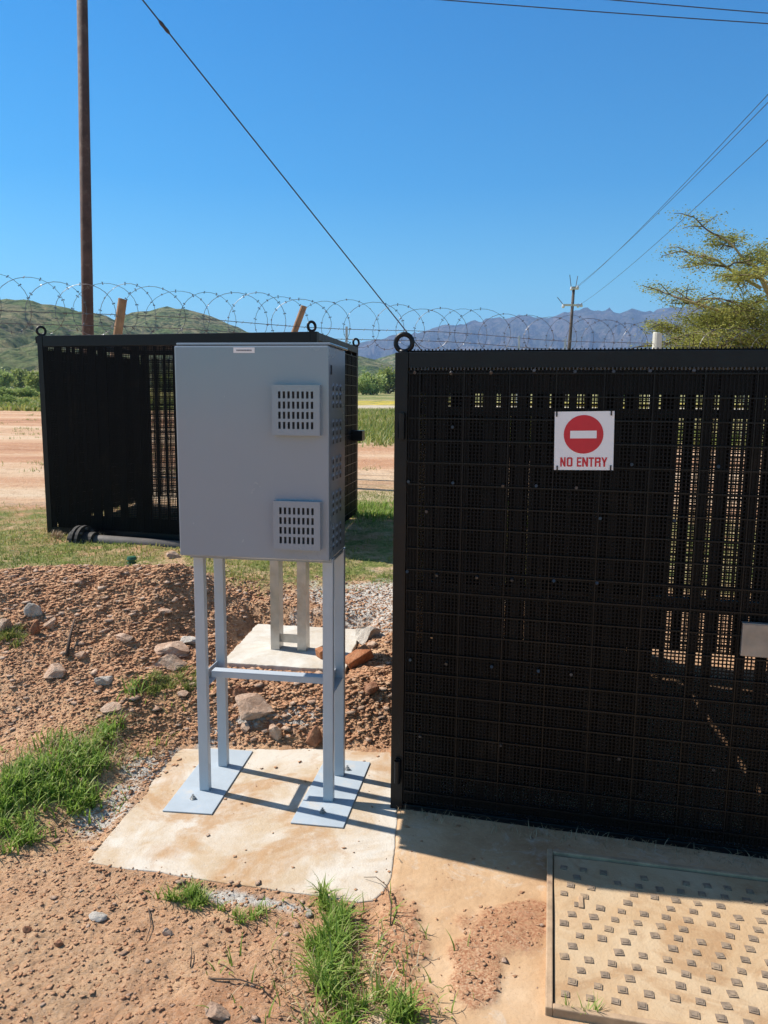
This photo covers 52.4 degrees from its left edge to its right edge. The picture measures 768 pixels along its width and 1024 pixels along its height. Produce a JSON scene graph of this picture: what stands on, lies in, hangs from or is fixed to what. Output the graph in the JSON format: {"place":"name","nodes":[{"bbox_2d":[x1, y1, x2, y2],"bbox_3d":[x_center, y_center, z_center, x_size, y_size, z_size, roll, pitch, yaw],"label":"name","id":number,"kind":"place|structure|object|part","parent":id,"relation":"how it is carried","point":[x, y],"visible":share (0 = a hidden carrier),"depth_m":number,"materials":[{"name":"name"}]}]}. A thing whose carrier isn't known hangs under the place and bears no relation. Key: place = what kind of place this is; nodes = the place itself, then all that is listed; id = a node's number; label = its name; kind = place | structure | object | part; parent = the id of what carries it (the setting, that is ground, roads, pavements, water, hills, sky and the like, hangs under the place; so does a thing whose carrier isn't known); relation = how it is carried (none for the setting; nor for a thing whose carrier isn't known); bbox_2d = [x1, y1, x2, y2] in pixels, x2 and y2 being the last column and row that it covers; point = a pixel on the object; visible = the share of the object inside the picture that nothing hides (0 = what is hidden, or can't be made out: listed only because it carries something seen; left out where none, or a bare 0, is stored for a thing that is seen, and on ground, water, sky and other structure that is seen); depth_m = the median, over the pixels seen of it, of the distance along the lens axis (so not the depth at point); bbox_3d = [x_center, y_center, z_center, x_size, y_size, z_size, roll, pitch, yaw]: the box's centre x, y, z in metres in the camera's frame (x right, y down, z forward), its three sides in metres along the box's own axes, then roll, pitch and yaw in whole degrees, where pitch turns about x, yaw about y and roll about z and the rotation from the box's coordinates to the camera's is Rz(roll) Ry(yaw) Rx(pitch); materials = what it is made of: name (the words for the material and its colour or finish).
{"place":"outdoors","nodes":[
{"label":"outdoors","id":0,"kind":"place"},
{"bbox_2d":[0,396,171,410],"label":"pasture grass","id":1,"kind":"structure","parent":0,"point":[34,405],"depth_m":36.37,"materials":[{"name":"green plant"}]},
{"bbox_2d":[0,299,172,388],"bbox_3d":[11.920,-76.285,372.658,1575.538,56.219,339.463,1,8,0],"label":"hill","id":2,"kind":"structure","parent":0,"point":[18,350],"depth_m":358.63,"materials":[{"name":"green plant"}]},
{"bbox_2d":[124,306,394,391],"bbox_3d":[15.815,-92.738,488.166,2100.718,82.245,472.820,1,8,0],"label":"hill","id":3,"kind":"structure","parent":0,"point":[369,365],"depth_m":512.05,"materials":[{"name":"green plant"}]},
{"bbox_2d":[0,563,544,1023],"bbox_3d":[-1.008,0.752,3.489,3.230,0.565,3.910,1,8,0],"label":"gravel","id":4,"kind":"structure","parent":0,"point":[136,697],"depth_m":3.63,"materials":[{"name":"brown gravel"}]},
{"bbox_2d":[0,388,767,1023],"bbox_3d":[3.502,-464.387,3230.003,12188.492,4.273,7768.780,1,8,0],"label":"ground","id":5,"kind":"structure","parent":0,"point":[428,850],"depth_m":2.51,"materials":[{"name":"brown soil"}]},
{"bbox_2d":[0,386,5,395],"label":"shrub","id":6,"kind":"object","parent":5,"relation":"on","point":[2,388],"visible":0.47,"depth_m":60.96,"materials":[{"name":"green plant"}]},
{"bbox_2d":[0,618,11,631],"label":"stone","id":7,"kind":"object","parent":5,"relation":"on","point":[5,623],"visible":0.95,"depth_m":3.99,"materials":[{"name":"beige stone"}]},
{"bbox_2d":[0,394,17,402],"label":"shrub","id":8,"kind":"object","parent":5,"relation":"on","point":[7,398],"visible":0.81,"depth_m":41.37,"materials":[{"name":"green plant"}]},
{"bbox_2d":[0,367,18,388],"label":"shrub","id":9,"kind":"object","parent":5,"relation":"on","point":[6,379],"visible":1,"depth_m":118.40,"materials":[{"name":"green plant"}]},
{"bbox_2d":[2,387,19,396],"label":"shrub","id":10,"kind":"object","parent":5,"relation":"on","point":[10,391],"visible":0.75,"depth_m":60.87,"materials":[{"name":"green plant"}]},
{"bbox_2d":[0,617,27,649],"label":"grass clump","id":11,"kind":"object","parent":5,"relation":"on","point":[9,633],"visible":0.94,"depth_m":3.96,"materials":[{"name":"green plant"}]},
{"bbox_2d":[8,368,28,389],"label":"shrub","id":12,"kind":"object","parent":5,"relation":"on","point":[18,374],"visible":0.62,"depth_m":138.66,"materials":[{"name":"green plant"}]},
{"bbox_2d":[0,803,48,847],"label":"grass clump","id":13,"kind":"object","parent":5,"relation":"on","point":[31,836],"visible":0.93,"depth_m":2.67,"materials":[{"name":"green plant"}]},
{"bbox_2d":[17,397,32,403],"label":"shrub","id":14,"kind":"object","parent":5,"relation":"on","point":[24,400],"visible":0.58,"depth_m":41.48,"materials":[{"name":"green plant"}]},
{"bbox_2d":[16,386,36,396],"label":"shrub","id":15,"kind":"object","parent":5,"relation":"on","point":[24,392],"visible":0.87,"depth_m":60.87,"materials":[{"name":"green plant"}]},
{"bbox_2d":[22,926,31,933],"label":"stone","id":16,"kind":"object","parent":5,"relation":"on","point":[26,929],"visible":1,"depth_m":2.21,"materials":[{"name":"brown stone"}]},
{"bbox_2d":[22,368,39,392],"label":"shrub","id":17,"kind":"object","parent":5,"relation":"on","point":[32,379],"visible":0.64,"depth_m":95.94,"materials":[{"name":"green plant"}]},
{"bbox_2d":[23,603,42,616],"bbox_3d":[-1.856,0.524,4.126,0.096,0.091,0.044,-1,8,-8],"label":"stone","id":18,"kind":"object","parent":5,"relation":"on","point":[32,609],"visible":0.96,"depth_m":4.11,"materials":[{"name":"grey stone"}]},
{"bbox_2d":[26,388,39,397],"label":"shrub","id":19,"kind":"object","parent":5,"relation":"on","point":[33,393],"visible":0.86,"depth_m":61.07,"materials":[{"name":"green plant"}]},
{"bbox_2d":[29,620,39,635],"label":"stone","id":20,"kind":"object","parent":5,"relation":"on","point":[34,629],"visible":0.91,"depth_m":3.99,"materials":[{"name":"brown stone"}]},
{"bbox_2d":[44,617,55,629],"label":"stone","id":21,"kind":"object","parent":5,"relation":"on","point":[50,624],"visible":1,"depth_m":4.04,"materials":[{"name":"beige stone"}]},
{"bbox_2d":[43,663,67,677],"bbox_3d":[-1.565,0.761,3.720,0.110,0.064,0.102,1,15,-24],"label":"stone","id":22,"kind":"object","parent":5,"relation":"on","point":[56,670],"visible":1,"depth_m":3.69,"materials":[{"name":"brown stone"}]},
{"bbox_2d":[54,939,63,946],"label":"stone","id":23,"kind":"object","parent":5,"relation":"on","point":[59,943],"visible":1,"depth_m":2.17,"materials":[{"name":"brown stone"}]},
{"bbox_2d":[65,619,74,655],"bbox_3d":[-1.578,0.629,3.923,0.020,0.123,0.245,-1,8,-13],"label":"twig","id":24,"kind":"object","parent":5,"relation":"on","point":[67,651],"visible":1,"depth_m":3.89,"materials":[{"name":"grey wood"}]},
{"bbox_2d":[0,670,150,854],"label":"grass clump","id":25,"kind":"object","parent":5,"relation":"on","point":[25,765],"visible":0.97,"depth_m":2.94,"materials":[{"name":"green plant"}]},
{"bbox_2d":[46,529,107,538],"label":"dry grass","id":26,"kind":"structure","parent":5,"relation":"on","point":[58,535],"depth_m":6.45,"materials":[{"name":"beige plant"}]},
{"bbox_2d":[74,651,85,658],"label":"stone","id":27,"kind":"object","parent":5,"relation":"on","point":[80,655],"visible":1,"depth_m":3.83,"materials":[{"name":"brown stone"}]},
{"bbox_2d":[77,0,93,351],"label":"utility pole","id":28,"kind":"object","parent":5,"relation":"on","point":[84,155],"visible":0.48,"depth_m":10.40,"materials":[{"name":"wood"}]},
{"bbox_2d":[142,0,420,349],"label":"guy wire","id":29,"kind":"object","parent":28,"relation":"attached to","point":[164,27],"visible":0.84,"depth_m":12.00,"materials":[{"name":"black metal"}]},
{"bbox_2d":[0,700,195,788],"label":"dry grass","id":30,"kind":"structure","parent":5,"relation":"on","point":[55,743],"depth_m":3.18,"materials":[{"name":"green plant"}]},
{"bbox_2d":[89,911,107,921],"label":"stone","id":31,"kind":"object","parent":5,"relation":"on","point":[95,916],"visible":1,"depth_m":2.29,"materials":[{"name":"grey stone"}]},
{"bbox_2d":[94,676,112,685],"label":"stone","id":32,"kind":"object","parent":5,"relation":"on","point":[104,680],"visible":1,"depth_m":3.63,"materials":[{"name":"grey stone"}]},
{"bbox_2d":[0,686,212,851],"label":"sparse grass","id":33,"kind":"structure","parent":5,"relation":"on","point":[1,749],"depth_m":3.08,"materials":[{"name":"green plant"}]},
{"bbox_2d":[100,702,121,713],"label":"stone","id":34,"kind":"object","parent":5,"relation":"on","point":[106,708],"visible":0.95,"depth_m":3.47,"materials":[{"name":"beige stone"}]},
{"bbox_2d":[110,298,126,354],"bbox_3d":[-3.457,-1.397,9.778,0.561,2.506,0.112,1,8,0],"label":"fence post","id":35,"kind":"object","parent":5,"relation":"on","point":[120,313],"visible":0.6,"depth_m":9.59,"materials":[{"name":"brown wood"}]},
{"bbox_2d":[67,525,179,547],"bbox_3d":[-1.621,0.271,6.175,1.944,0.248,0.250,3,8,14],"label":"pipe","id":36,"kind":"object","parent":5,"relation":"on","point":[77,534],"visible":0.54,"depth_m":6.29,"materials":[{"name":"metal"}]},
{"bbox_2d":[116,633,132,642],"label":"stone","id":37,"kind":"object","parent":5,"relation":"on","point":[123,637],"visible":1,"depth_m":3.93,"materials":[{"name":"beige stone"}]},
{"bbox_2d":[126,556,136,565],"bbox_3d":[-1.780,0.358,5.506,0.070,0.088,0.072,1,8,0],"label":"sprinkler head","id":38,"kind":"object","parent":5,"relation":"on","point":[131,559],"visible":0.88,"depth_m":5.48},
{"bbox_2d":[146,908,151,940],"bbox_3d":[-0.684,1.201,2.275,0.013,0.009,0.136,-2,8,-14],"label":"twig","id":39,"kind":"object","parent":5,"relation":"on","point":[150,922],"visible":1,"depth_m":2.28,"materials":[{"name":"brown wood"}]},
{"bbox_2d":[157,608,172,613],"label":"stone","id":40,"kind":"object","parent":5,"relation":"on","point":[164,611],"visible":0.98,"depth_m":4.17,"materials":[{"name":"beige stone"}]},
{"bbox_2d":[162,928,172,935],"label":"stone","id":41,"kind":"object","parent":5,"relation":"on","point":[166,932],"visible":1,"depth_m":2.23,"materials":[{"name":"grey stone"}]},
{"bbox_2d":[140,662,196,697],"bbox_3d":[-0.978,0.794,3.704,0.310,0.114,0.272,1,8,0],"label":"grass clump","id":42,"kind":"object","parent":5,"relation":"on","point":[156,689],"visible":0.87,"depth_m":3.66,"materials":[{"name":"green plant"}]},
{"bbox_2d":[153,654,186,670],"bbox_3d":[-1.046,0.737,3.817,0.138,0.081,0.104,5,9,30],"label":"stone","id":43,"kind":"object","parent":5,"relation":"on","point":[171,662],"visible":0.93,"depth_m":3.80,"materials":[{"name":"brown stone"}]},
{"bbox_2d":[154,641,188,655],"bbox_3d":[-1.081,0.691,3.964,0.186,0.056,0.136,0,8,-7],"label":"stone","id":44,"kind":"object","parent":5,"relation":"on","point":[177,648],"visible":0.96,"depth_m":3.93,"materials":[{"name":"beige stone"}]},
{"bbox_2d":[166,551,180,557],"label":"stone","id":45,"kind":"object","parent":5,"relation":"on","point":[170,554],"visible":0.94,"depth_m":5.79,"materials":[{"name":"beige stone"}]},
{"bbox_2d":[145,875,216,911],"bbox_3d":[-0.625,1.162,2.373,0.245,0.066,0.138,1,8,0],"label":"grass clump","id":46,"kind":"object","parent":5,"relation":"on","point":[193,893],"visible":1,"depth_m":2.38,"materials":[{"name":"green plant"}]},
{"bbox_2d":[177,690,187,696],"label":"stone","id":47,"kind":"object","parent":5,"relation":"on","point":[181,693],"visible":1,"depth_m":3.59,"materials":[{"name":"beige stone"}]},
{"bbox_2d":[180,636,195,644],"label":"stone","id":48,"kind":"object","parent":5,"relation":"on","point":[191,640],"visible":0.84,"depth_m":4.06,"materials":[{"name":"grey stone"}]},
{"bbox_2d":[0,413,390,471],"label":"track weeds","id":49,"kind":"object","parent":5,"relation":"on","point":[42,458],"visible":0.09,"depth_m":17.30,"materials":[{"name":"green plant"}]},
{"bbox_2d":[35,320,364,540],"bbox_3d":[-1.574,-0.627,7.077,2.672,1.963,1.754,3,8,15],"label":"cage","id":50,"kind":"object","parent":5,"relation":"on","point":[99,425],"visible":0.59,"depth_m":6.39,"materials":[{"name":"black metal"}]},
{"bbox_2d":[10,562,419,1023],"bbox_3d":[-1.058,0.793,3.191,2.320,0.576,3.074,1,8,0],"label":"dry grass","id":51,"kind":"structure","parent":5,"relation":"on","point":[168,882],"depth_m":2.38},
{"bbox_2d":[204,1001,230,1021],"bbox_3d":[-0.409,1.233,1.919,0.066,0.042,0.049,6,17,9],"label":"stone","id":52,"kind":"object","parent":5,"relation":"on","point":[217,1011],"visible":1,"depth_m":1.91,"materials":[{"name":"beige stone"}]},
{"bbox_2d":[224,927,230,932],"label":"stone","id":53,"kind":"object","parent":5,"relation":"on","point":[227,929],"visible":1,"depth_m":2.25,"materials":[{"name":"brown stone"}]},
{"bbox_2d":[70,580,391,906],"bbox_3d":[-0.475,0.754,4.047,1.592,0.396,3.181,4,9,22],"label":"lime rubble","id":54,"kind":"object","parent":5,"relation":"on","point":[246,905],"visible":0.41,"depth_m":3.49,"materials":[{"name":"grey stone"}]},
{"bbox_2d":[232,685,247,697],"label":"stone","id":55,"kind":"object","parent":5,"relation":"on","point":[238,690],"visible":0.71,"depth_m":3.60,"materials":[{"name":"brown stone"}]},
{"bbox_2d":[208,897,275,926],"bbox_3d":[-0.430,1.181,2.305,0.226,0.054,0.128,1,8,0],"label":"grass clump","id":56,"kind":"object","parent":5,"relation":"on","point":[251,917],"visible":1,"depth_m":2.31,"materials":[{"name":"green plant"}]},
{"bbox_2d":[88,747,396,902],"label":"concrete slab","id":57,"kind":"structure","parent":5,"relation":"on","point":[148,833],"depth_m":2.71,"materials":[{"name":"beige concrete"}]},
{"bbox_2d":[162,343,369,827],"bbox_3d":[-0.433,0.235,2.943,0.701,1.689,0.530,2,8,8],"label":"electrical cabinet","id":58,"kind":"object","parent":57,"relation":"on","point":[261,447],"visible":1,"depth_m":2.74,"materials":[{"name":"grey metal"}]},
{"bbox_3d":[-0.458,-0.202,2.719,0.548,0.738,0.020,2,8,8],"label":"door","id":59,"kind":"part","parent":58,"relation":"part of","materials":[{"name":"grey paint"}]},
{"bbox_2d":[209,977,275,1001],"bbox_3d":[-0.359,1.221,2.011,0.203,0.011,0.030,4,9,23],"label":"twig","id":60,"kind":"object","parent":5,"relation":"on","point":[211,978],"visible":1,"depth_m":2.03,"materials":[{"name":"brown wood"}]},
{"bbox_2d":[240,723,249,732],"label":"stone","id":61,"kind":"object","parent":5,"relation":"on","point":[245,728],"visible":1,"depth_m":3.44,"materials":[{"name":"beige stone"}]},
{"bbox_2d":[0,490,507,594],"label":"lawn grass","id":62,"kind":"structure","parent":5,"relation":"on","point":[63,539],"depth_m":5.90,"materials":[{"name":"green plant"}]},
{"bbox_2d":[235,693,273,719],"bbox_3d":[-0.590,0.875,3.535,0.162,0.084,0.154,-4,9,-29],"label":"stone","id":63,"kind":"object","parent":5,"relation":"on","point":[251,706],"visible":1,"depth_m":3.50,"materials":[{"name":"beige stone"}]},
{"bbox_2d":[269,724,281,740],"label":"stone","id":64,"kind":"object","parent":5,"relation":"on","point":[275,732],"visible":1,"depth_m":3.41,"materials":[{"name":"beige stone"}]},
{"bbox_2d":[0,563,569,1023],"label":"soil crumbs","id":65,"kind":"object","parent":5,"relation":"on","point":[356,675],"visible":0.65,"depth_m":3.57,"materials":[{"name":"brown soil"}]},
{"bbox_2d":[227,624,357,673],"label":"concrete slab","id":66,"kind":"structure","parent":5,"relation":"on","point":[252,649],"depth_m":4.13,"materials":[{"name":"beige concrete"}]},
{"bbox_2d":[270,561,309,651],"bbox_3d":[-0.498,0.116,4.109,0.195,1.250,0.075,2,8,10],"label":"channel stand","id":67,"kind":"object","parent":66,"relation":"on","point":[301,638],"visible":0.43,"depth_m":4.14,"materials":[{"name":"grey metal"}]},
{"bbox_2d":[315,645,322,658],"bbox_3d":[-0.301,0.723,4.064,0.100,0.046,0.060,-18,22,-29],"label":"brick","id":68,"kind":"object","parent":66,"relation":"on","point":[319,652],"visible":0.46,"depth_m":4.03,"materials":[{"name":"orange brick"}]},
{"bbox_2d":[291,305,306,331],"bbox_3d":[-1.595,-1.570,10.858,1.057,2.556,0.090,1,8,0],"label":"fence post","id":69,"kind":"object","parent":5,"relation":"on","point":[300,316],"visible":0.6,"depth_m":10.67,"materials":[{"name":"brown wood"}]},
{"bbox_2d":[305,909,312,917],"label":"stone","id":70,"kind":"object","parent":5,"relation":"on","point":[308,914],"visible":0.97,"depth_m":2.31,"materials":[{"name":"grey stone"}]},
{"bbox_2d":[305,725,322,746],"bbox_3d":[-0.306,0.974,3.405,0.082,0.090,0.051,3,9,17],"label":"stone","id":71,"kind":"object","parent":5,"relation":"on","point":[314,738],"visible":1,"depth_m":3.39,"materials":[{"name":"brown stone"}]},
{"bbox_2d":[196,881,473,1023],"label":"sparse grass","id":72,"kind":"structure","parent":5,"relation":"on","point":[348,966],"depth_m":2.07,"materials":[{"name":"green plant"}]},
{"bbox_2d":[283,870,435,1023],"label":"grass clump","id":73,"kind":"object","parent":5,"relation":"on","point":[336,916],"visible":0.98,"depth_m":2.03,"materials":[{"name":"green plant"}]},
{"bbox_2d":[345,644,373,669],"bbox_3d":[-0.132,0.741,3.976,0.140,0.054,0.070,-29,32,-22],"label":"brick","id":74,"kind":"object","parent":5,"relation":"on","point":[360,655],"visible":0.84,"depth_m":3.95,"materials":[{"name":"orange brick"}]},
{"bbox_2d":[266,902,461,1023],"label":"dry grass","id":75,"kind":"structure","parent":5,"relation":"on","point":[375,961],"depth_m":2.04,"materials":[{"name":"green plant"}]},
{"bbox_2d":[358,376,374,394],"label":"shrub","id":76,"kind":"object","parent":5,"relation":"on","point":[365,386],"visible":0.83,"depth_m":96.29,"materials":[{"name":"green plant"}]},
{"bbox_2d":[355,626,380,644],"bbox_3d":[-0.084,0.677,4.340,0.116,0.120,0.131,9,20,-30],"label":"rubble lump","id":77,"kind":"object","parent":5,"relation":"on","point":[364,634],"visible":0.8,"depth_m":4.31,"materials":[{"name":"white stone"}]},
{"bbox_2d":[364,682,378,694],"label":"stone","id":78,"kind":"object","parent":5,"relation":"on","point":[371,688],"visible":1,"depth_m":3.59,"materials":[{"name":"brown stone"}]},
{"bbox_2d":[0,310,744,448],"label":"wire fence","id":79,"kind":"object","parent":5,"relation":"on","point":[347,329],"visible":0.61,"depth_m":11.00,"materials":[{"name":"grey metal"}]},
{"bbox_2d":[0,274,767,349],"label":"razor wire","id":80,"kind":"object","parent":79,"relation":"attached to","point":[125,283],"visible":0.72,"depth_m":10.66,"materials":[{"name":"grey metal"}]},
{"bbox_2d":[367,641,377,647],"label":"stone","id":81,"kind":"object","parent":5,"relation":"on","point":[371,644],"visible":0.95,"depth_m":4.15,"materials":[{"name":"beige stone"}]},
{"bbox_2d":[358,368,387,394],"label":"shrub","id":82,"kind":"object","parent":5,"relation":"on","point":[375,381],"visible":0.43,"depth_m":117.61,"materials":[{"name":"green plant"}]},
{"bbox_2d":[376,877,391,924],"bbox_3d":[-0.004,1.156,2.357,0.042,0.031,0.245,-2,9,-19],"label":"twig","id":83,"kind":"object","parent":5,"relation":"on","point":[390,900],"visible":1,"depth_m":2.31,"materials":[{"name":"brown wood"}]},
{"bbox_2d":[375,365,394,393],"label":"shrub","id":84,"kind":"object","parent":5,"relation":"on","point":[389,384],"visible":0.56,"depth_m":138.63,"materials":[{"name":"green plant"}]},
{"bbox_2d":[557,275,582,399],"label":"utility pole","id":85,"kind":"object","parent":5,"relation":"on","point":[572,304],"visible":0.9,"depth_m":68.02,"materials":[{"name":"brown wood"}]},
{"bbox_2d":[575,102,767,287],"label":"power line","id":86,"kind":"object","parent":85,"relation":"attached to","point":[691,179],"visible":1,"depth_m":27.77,"materials":[{"name":"black metal"}]},
{"bbox_2d":[578,94,767,286],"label":"power line","id":87,"kind":"object","parent":85,"relation":"attached to","point":[688,179],"visible":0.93,"depth_m":28.07,"materials":[{"name":"black metal"}]},
{"bbox_2d":[583,140,767,302],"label":"power line","id":88,"kind":"object","parent":85,"relation":"attached to","point":[691,211],"visible":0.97,"depth_m":27.62,"materials":[{"name":"black metal"}]},
{"bbox_2d":[390,332,767,858],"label":"cage","id":89,"kind":"object","parent":5,"relation":"on","point":[584,576],"visible":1,"depth_m":2.64,"materials":[{"name":"black metal"}]},
{"bbox_2d":[554,410,614,470],"bbox_3d":[0.650,-0.231,2.536,0.192,0.202,0.009,3,8,14],"label":"no entry sign","id":90,"kind":"object","parent":89,"relation":"attached to","point":[583,440],"visible":1,"depth_m":2.53,"materials":[{"name":"white metal"}]},
{"bbox_2d":[649,332,661,398],"bbox_3d":[4.798,-1.986,13.871,0.162,2.372,0.166,1,8,0],"label":"fence post","id":91,"kind":"object","parent":5,"relation":"on","point":[657,340],"visible":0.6,"depth_m":13.66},
{"bbox_2d":[545,849,767,1023],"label":"access hatch","id":92,"kind":"object","parent":5,"relation":"on","point":[641,942],"visible":1,"depth_m":2.16,"materials":[{"name":"beige concrete"}]},
{"bbox_2d":[561,991,605,1014],"bbox_3d":[0.490,1.219,1.917,0.117,0.059,0.089,1,8,0],"label":"weed","id":93,"kind":"object","parent":92,"relation":"on","point":[594,1008],"visible":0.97,"depth_m":1.93,"materials":[{"name":"green plant"}]},
{"bbox_2d":[629,204,767,429],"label":"acacia tree","id":94,"kind":"object","parent":5,"relation":"on","point":[736,317],"visible":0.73,"depth_m":21.01,"materials":[{"name":"green plant"}]},
{"bbox_2d":[0,0,767,344],"label":"sky","id":95,"kind":"structure","parent":0,"point":[462,156],"materials":[{"name":"blue"}]},
{"bbox_2d":[375,354,394,365],"bbox_3d":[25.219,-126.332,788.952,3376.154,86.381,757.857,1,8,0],"label":"hill","id":96,"kind":"structure","parent":0,"point":[389,359],"depth_m":838.77,"materials":[{"name":"green plant"}]},
{"bbox_2d":[346,497,527,524],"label":"lawn grass","id":97,"kind":"structure","parent":0,"point":[370,513],"depth_m":7.75,"materials":[{"name":"green plant"}]},
{"bbox_2d":[355,305,765,359],"bbox_3d":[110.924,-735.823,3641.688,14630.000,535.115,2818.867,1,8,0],"label":"mountain","id":98,"kind":"structure","parent":0,"point":[497,327],"depth_m":3481.34,"materials":[{"name":"stone"}]},
{"bbox_2d":[358,407,762,448],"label":"pasture grass","id":99,"kind":"structure","parent":0,"point":[377,431],"depth_m":22.91,"materials":[{"name":"green plant"}]},
{"bbox_2d":[395,805,767,872],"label":"dry grass","id":100,"kind":"structure","parent":0,"point":[400,815],"depth_m":2.69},
{"bbox_2d":[443,0,767,23],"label":"overhead cable","id":101,"kind":"object","parent":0,"point":[605,12],"visible":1,"depth_m":12.94,"materials":[{"name":"black metal"}]},
{"bbox_2d":[612,0,767,13],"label":"overhead cable","id":102,"kind":"object","parent":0,"point":[690,6],"visible":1,"depth_m":12.93,"materials":[{"name":"black metal"}]}
]}

